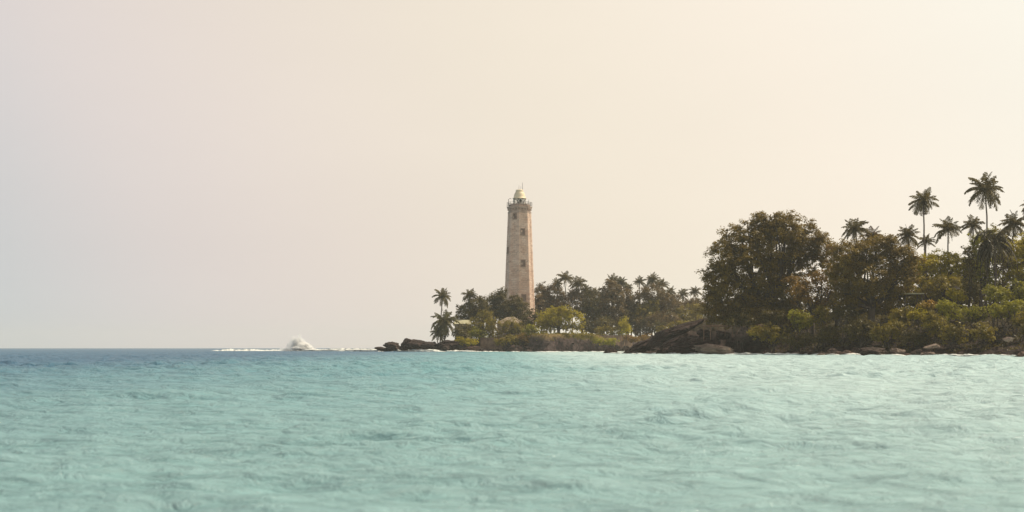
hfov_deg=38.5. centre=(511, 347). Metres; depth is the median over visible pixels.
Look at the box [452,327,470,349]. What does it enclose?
bush
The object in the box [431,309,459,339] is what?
palm tree
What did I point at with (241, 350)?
breaking wave
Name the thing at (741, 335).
rock
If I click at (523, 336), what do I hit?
bush
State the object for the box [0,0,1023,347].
sky
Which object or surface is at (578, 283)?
palm tree
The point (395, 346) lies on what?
rock
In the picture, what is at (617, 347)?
rock
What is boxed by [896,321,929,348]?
bush
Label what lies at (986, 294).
bush
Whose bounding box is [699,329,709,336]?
rock
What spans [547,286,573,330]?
casuarina tree
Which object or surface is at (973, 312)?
bush
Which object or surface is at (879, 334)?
bush
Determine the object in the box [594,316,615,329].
bush
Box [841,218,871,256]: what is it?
palm tree
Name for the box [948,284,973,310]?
bush
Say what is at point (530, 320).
broadleaf tree
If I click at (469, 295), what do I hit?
palm tree
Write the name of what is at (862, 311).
bush
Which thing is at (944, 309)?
bush
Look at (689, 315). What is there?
broadleaf tree
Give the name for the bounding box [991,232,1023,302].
broadleaf tree
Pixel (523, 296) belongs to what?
window
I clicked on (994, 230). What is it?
creeper tree
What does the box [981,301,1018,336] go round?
bush
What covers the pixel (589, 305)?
casuarina tree
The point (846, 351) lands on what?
rock
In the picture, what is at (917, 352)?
rock
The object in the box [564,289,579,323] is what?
palm tree
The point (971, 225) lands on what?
palm tree
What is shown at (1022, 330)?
bush
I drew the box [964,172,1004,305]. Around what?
palm tree
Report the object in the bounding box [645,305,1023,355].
headland ground
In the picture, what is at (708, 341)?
rock
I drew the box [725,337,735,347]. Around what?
rock
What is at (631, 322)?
grove tree
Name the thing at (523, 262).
window
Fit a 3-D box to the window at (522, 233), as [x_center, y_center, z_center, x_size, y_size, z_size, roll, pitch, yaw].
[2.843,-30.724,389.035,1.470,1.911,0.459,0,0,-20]
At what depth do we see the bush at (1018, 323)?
172.99 m
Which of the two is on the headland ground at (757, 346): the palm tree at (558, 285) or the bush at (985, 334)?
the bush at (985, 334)
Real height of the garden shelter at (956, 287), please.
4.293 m
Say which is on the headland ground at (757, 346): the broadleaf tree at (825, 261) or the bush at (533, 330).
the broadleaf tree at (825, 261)
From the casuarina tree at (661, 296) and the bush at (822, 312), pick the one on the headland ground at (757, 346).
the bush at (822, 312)
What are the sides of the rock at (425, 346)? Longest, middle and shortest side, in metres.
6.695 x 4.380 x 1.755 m
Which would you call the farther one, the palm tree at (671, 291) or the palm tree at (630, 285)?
the palm tree at (671, 291)
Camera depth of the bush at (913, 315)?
185.44 m
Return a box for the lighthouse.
[505,183,535,329]
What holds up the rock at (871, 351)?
on the headland ground at (757, 346)
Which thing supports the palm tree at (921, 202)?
on the headland ground at (757, 346)
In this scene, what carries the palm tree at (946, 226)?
on the headland ground at (757, 346)
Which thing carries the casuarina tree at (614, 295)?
on the island ground at (561, 345)
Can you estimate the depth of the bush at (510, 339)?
342.99 m
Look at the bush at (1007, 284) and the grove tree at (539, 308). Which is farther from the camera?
the grove tree at (539, 308)
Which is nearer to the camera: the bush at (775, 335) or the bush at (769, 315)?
the bush at (775, 335)
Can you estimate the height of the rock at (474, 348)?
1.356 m
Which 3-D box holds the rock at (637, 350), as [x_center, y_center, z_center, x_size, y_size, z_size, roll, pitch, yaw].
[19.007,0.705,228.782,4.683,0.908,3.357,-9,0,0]
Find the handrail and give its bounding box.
[703,325,737,347]
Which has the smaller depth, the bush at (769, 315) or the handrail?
the bush at (769, 315)
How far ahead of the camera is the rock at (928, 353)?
173.55 m
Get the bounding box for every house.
[454,320,471,339]
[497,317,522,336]
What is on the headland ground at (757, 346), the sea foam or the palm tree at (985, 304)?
the palm tree at (985, 304)
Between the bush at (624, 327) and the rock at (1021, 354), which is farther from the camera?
the bush at (624, 327)
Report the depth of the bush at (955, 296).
187.84 m
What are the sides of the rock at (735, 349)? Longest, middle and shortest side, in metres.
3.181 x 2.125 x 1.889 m
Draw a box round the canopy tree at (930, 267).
[902,248,976,312]
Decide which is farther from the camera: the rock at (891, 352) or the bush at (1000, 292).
the bush at (1000, 292)
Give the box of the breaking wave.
[213,349,269,350]
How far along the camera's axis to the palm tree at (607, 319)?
379.71 m
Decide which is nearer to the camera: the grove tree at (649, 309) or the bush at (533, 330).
the bush at (533, 330)
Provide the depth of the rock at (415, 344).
347.59 m
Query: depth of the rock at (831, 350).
186.50 m
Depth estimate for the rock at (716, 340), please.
207.76 m
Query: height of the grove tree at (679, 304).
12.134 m
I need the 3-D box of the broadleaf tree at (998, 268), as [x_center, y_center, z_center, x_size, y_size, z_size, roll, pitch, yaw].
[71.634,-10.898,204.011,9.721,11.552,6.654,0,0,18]
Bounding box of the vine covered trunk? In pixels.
[958,245,983,318]
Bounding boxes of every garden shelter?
[899,293,923,325]
[939,286,959,308]
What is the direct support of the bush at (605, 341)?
on the island ground at (561, 345)
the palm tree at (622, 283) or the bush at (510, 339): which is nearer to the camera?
the bush at (510, 339)
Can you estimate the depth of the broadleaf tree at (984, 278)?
202.61 m
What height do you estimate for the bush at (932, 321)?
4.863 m
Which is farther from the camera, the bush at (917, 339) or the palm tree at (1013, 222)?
the palm tree at (1013, 222)
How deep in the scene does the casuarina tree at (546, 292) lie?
400.73 m
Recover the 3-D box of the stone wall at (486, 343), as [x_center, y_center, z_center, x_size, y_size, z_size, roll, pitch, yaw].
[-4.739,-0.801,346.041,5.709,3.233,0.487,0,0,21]
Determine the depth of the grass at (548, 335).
347.30 m
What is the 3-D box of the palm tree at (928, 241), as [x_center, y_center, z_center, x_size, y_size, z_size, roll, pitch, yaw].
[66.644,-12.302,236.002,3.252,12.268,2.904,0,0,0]
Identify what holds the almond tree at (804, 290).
on the headland ground at (757, 346)
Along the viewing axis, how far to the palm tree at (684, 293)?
439.44 m
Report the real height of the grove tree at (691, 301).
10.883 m
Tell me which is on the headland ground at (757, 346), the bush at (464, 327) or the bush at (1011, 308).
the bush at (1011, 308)
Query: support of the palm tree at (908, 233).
on the headland ground at (757, 346)
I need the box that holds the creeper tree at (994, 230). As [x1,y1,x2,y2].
[982,223,1011,278]
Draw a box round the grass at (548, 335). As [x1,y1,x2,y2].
[452,332,650,340]
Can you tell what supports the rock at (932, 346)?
on the headland ground at (757, 346)
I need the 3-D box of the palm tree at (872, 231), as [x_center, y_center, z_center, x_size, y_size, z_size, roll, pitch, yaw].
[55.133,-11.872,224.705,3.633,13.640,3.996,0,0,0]
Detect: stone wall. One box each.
[480,338,502,348]
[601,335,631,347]
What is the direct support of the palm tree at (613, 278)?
on the island ground at (561, 345)
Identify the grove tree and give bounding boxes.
[534,293,572,332]
[566,287,594,332]
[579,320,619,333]
[591,287,614,327]
[612,287,635,332]
[616,311,651,334]
[631,298,674,333]
[666,294,685,320]
[683,295,711,318]
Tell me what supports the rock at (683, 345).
on the headland ground at (757, 346)
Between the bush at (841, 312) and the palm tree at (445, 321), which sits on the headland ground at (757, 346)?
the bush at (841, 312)
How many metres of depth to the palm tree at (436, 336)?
345.38 m
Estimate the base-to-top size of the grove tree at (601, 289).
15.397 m
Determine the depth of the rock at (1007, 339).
162.77 m
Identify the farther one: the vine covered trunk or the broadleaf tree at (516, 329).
the broadleaf tree at (516, 329)
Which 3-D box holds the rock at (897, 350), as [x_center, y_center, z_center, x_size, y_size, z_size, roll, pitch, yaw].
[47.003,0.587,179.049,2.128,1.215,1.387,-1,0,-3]
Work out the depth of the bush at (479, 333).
348.30 m
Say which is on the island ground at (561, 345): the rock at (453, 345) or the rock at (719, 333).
the rock at (453, 345)
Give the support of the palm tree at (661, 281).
on the island ground at (561, 345)
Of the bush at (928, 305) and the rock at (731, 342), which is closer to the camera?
the bush at (928, 305)
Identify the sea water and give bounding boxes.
[0,348,1023,511]
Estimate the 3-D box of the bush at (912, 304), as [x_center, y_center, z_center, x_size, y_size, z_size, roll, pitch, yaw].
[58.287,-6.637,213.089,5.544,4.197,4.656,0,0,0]
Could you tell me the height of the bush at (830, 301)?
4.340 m
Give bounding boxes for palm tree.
[430,326,445,342]
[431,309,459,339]
[432,288,450,341]
[461,288,477,319]
[552,277,563,332]
[556,271,573,332]
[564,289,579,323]
[569,276,587,332]
[580,284,592,297]
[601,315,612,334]
[605,273,619,287]
[616,276,628,287]
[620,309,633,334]
[622,281,632,291]
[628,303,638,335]
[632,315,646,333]
[633,275,645,292]
[646,272,660,288]
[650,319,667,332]
[656,278,669,288]
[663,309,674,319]
[666,286,675,297]
[676,288,689,300]
[688,287,701,298]
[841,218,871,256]
[859,226,881,277]
[896,224,919,248]
[908,187,938,273]
[916,234,935,275]
[932,216,961,251]
[960,214,984,245]
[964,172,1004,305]
[972,230,986,309]
[974,229,1017,304]
[997,210,1023,238]
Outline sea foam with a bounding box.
[304,348,1015,356]
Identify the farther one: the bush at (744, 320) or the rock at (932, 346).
the bush at (744, 320)
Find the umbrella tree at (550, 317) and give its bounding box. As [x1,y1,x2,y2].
[534,305,585,332]
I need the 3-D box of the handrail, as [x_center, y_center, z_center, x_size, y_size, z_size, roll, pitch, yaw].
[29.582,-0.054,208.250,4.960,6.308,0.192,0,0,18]
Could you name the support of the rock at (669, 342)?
on the headland ground at (757, 346)
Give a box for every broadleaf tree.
[453,295,493,338]
[465,309,500,337]
[476,286,509,321]
[495,293,533,319]
[495,316,525,336]
[517,308,541,332]
[672,302,705,325]
[694,210,835,341]
[822,233,926,337]
[822,244,844,325]
[904,273,980,315]
[963,228,1006,310]
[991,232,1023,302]
[991,235,1023,287]
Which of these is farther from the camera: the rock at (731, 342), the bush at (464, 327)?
the bush at (464, 327)
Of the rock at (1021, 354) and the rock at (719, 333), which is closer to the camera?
the rock at (1021, 354)
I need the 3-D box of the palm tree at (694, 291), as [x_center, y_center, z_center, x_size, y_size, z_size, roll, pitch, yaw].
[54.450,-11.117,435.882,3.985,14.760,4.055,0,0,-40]
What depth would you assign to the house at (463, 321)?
360.29 m
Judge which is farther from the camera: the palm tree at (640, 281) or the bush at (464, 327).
the palm tree at (640, 281)
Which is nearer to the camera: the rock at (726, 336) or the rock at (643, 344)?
the rock at (726, 336)
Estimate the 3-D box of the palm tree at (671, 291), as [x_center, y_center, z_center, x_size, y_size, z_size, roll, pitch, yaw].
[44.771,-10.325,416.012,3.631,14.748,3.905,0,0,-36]
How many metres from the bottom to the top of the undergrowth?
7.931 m
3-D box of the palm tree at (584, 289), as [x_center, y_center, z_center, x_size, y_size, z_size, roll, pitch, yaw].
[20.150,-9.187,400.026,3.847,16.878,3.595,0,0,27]
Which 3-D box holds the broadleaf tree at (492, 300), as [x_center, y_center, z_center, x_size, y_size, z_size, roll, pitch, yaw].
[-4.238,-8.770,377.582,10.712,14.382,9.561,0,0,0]
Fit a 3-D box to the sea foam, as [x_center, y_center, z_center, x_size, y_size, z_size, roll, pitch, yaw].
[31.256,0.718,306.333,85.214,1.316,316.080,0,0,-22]
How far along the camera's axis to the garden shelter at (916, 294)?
195.28 m
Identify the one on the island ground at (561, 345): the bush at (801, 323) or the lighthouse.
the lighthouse
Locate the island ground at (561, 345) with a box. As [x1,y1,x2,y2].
[416,334,648,351]
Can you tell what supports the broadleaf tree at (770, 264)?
on the headland ground at (757, 346)
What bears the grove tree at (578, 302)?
on the island ground at (561, 345)
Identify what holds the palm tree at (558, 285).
on the island ground at (561, 345)
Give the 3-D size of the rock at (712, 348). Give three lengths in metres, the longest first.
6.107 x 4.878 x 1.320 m
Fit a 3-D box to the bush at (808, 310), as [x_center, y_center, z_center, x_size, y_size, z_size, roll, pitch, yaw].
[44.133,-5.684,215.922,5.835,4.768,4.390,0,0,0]
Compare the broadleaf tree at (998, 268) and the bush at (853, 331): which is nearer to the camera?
the bush at (853, 331)
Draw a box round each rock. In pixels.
[374,347,392,351]
[383,342,399,350]
[399,338,411,350]
[408,339,432,349]
[421,343,434,349]
[432,340,461,350]
[442,345,450,349]
[467,346,480,350]
[612,345,621,350]
[624,349,648,352]
[625,337,651,351]
[648,328,676,347]
[663,333,687,346]
[671,318,705,335]
[671,336,707,353]
[694,343,734,353]
[696,329,702,335]
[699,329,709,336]
[701,338,713,344]
[713,336,720,344]
[716,330,725,337]
[718,331,730,340]
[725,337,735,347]
[732,343,741,352]
[734,327,751,341]
[824,348,837,354]
[840,350,851,354]
[854,347,886,355]
[885,351,898,353]
[890,348,905,352]
[909,349,926,354]
[920,352,935,354]
[923,344,939,348]
[1002,337,1013,341]
[1017,351,1023,356]
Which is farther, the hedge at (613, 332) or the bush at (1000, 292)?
the hedge at (613, 332)
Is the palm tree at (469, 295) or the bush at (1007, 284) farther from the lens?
the palm tree at (469, 295)
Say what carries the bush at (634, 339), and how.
on the island ground at (561, 345)
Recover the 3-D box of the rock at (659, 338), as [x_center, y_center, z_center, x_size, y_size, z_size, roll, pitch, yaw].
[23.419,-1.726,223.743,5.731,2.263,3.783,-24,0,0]
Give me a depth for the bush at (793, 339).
195.17 m
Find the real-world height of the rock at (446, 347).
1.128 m
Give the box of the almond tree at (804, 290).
[780,269,841,335]
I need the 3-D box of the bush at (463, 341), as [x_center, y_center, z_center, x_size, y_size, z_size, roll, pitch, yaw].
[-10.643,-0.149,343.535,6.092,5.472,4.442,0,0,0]
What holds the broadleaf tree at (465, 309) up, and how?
on the island ground at (561, 345)
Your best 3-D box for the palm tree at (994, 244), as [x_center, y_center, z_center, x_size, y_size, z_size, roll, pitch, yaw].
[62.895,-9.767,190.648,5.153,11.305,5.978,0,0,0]
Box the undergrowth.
[756,305,1023,353]
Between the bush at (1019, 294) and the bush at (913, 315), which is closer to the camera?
the bush at (1019, 294)
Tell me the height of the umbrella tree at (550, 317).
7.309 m
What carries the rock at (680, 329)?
on the headland ground at (757, 346)
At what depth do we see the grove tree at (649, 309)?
387.74 m
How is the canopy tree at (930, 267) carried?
on the headland ground at (757, 346)
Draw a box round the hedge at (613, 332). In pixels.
[594,324,621,336]
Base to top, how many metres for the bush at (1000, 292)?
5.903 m
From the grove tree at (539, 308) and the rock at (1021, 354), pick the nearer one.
the rock at (1021, 354)
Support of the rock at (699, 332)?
on the rock at (706, 333)
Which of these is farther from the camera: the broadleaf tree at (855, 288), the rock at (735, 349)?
the rock at (735, 349)
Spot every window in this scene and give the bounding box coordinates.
[520,228,525,235]
[521,260,525,266]
[521,294,526,301]
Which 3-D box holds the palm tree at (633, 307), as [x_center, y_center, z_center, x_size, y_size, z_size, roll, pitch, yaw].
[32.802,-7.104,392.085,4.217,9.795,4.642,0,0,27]
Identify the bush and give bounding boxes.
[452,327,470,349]
[454,336,478,348]
[455,323,472,339]
[468,326,488,345]
[494,334,521,346]
[516,331,529,346]
[521,323,544,334]
[561,331,597,351]
[590,337,619,350]
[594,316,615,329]
[619,316,632,350]
[622,333,651,343]
[655,318,695,331]
[725,312,757,352]
[746,321,792,352]
[756,309,788,352]
[779,330,814,352]
[787,309,813,351]
[802,294,830,320]
[803,321,845,348]
[810,304,832,347]
[822,290,844,313]
[828,304,857,343]
[840,313,876,347]
[856,295,878,315]
[869,318,906,350]
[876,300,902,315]
[887,305,914,341]
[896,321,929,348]
[898,292,926,311]
[906,306,928,332]
[915,299,937,335]
[918,310,949,343]
[934,297,962,332]
[938,320,969,350]
[945,288,967,326]
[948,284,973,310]
[958,304,991,328]
[965,279,1010,307]
[968,321,998,350]
[981,283,1010,328]
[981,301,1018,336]
[997,277,1023,302]
[1000,298,1023,337]
[1005,278,1023,317]
[1011,311,1023,341]
[1016,322,1023,338]
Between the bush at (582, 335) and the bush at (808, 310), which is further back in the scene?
the bush at (582, 335)
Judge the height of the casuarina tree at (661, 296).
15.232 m
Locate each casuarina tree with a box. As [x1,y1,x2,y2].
[534,281,556,330]
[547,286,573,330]
[579,288,601,334]
[594,278,627,326]
[626,282,679,319]
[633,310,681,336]
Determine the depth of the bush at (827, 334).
191.57 m
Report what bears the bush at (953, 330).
on the headland ground at (757, 346)
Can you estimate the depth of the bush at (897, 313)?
189.54 m
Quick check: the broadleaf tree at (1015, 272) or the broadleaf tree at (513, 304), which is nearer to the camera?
the broadleaf tree at (1015, 272)
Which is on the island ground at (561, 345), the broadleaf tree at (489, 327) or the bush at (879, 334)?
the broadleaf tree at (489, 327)
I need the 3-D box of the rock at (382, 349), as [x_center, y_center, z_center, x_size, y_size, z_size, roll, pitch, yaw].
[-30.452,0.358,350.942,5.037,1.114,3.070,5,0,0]
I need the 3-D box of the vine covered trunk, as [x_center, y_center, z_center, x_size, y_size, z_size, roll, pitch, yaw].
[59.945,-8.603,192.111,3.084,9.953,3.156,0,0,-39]
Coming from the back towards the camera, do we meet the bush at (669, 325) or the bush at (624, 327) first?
the bush at (669, 325)

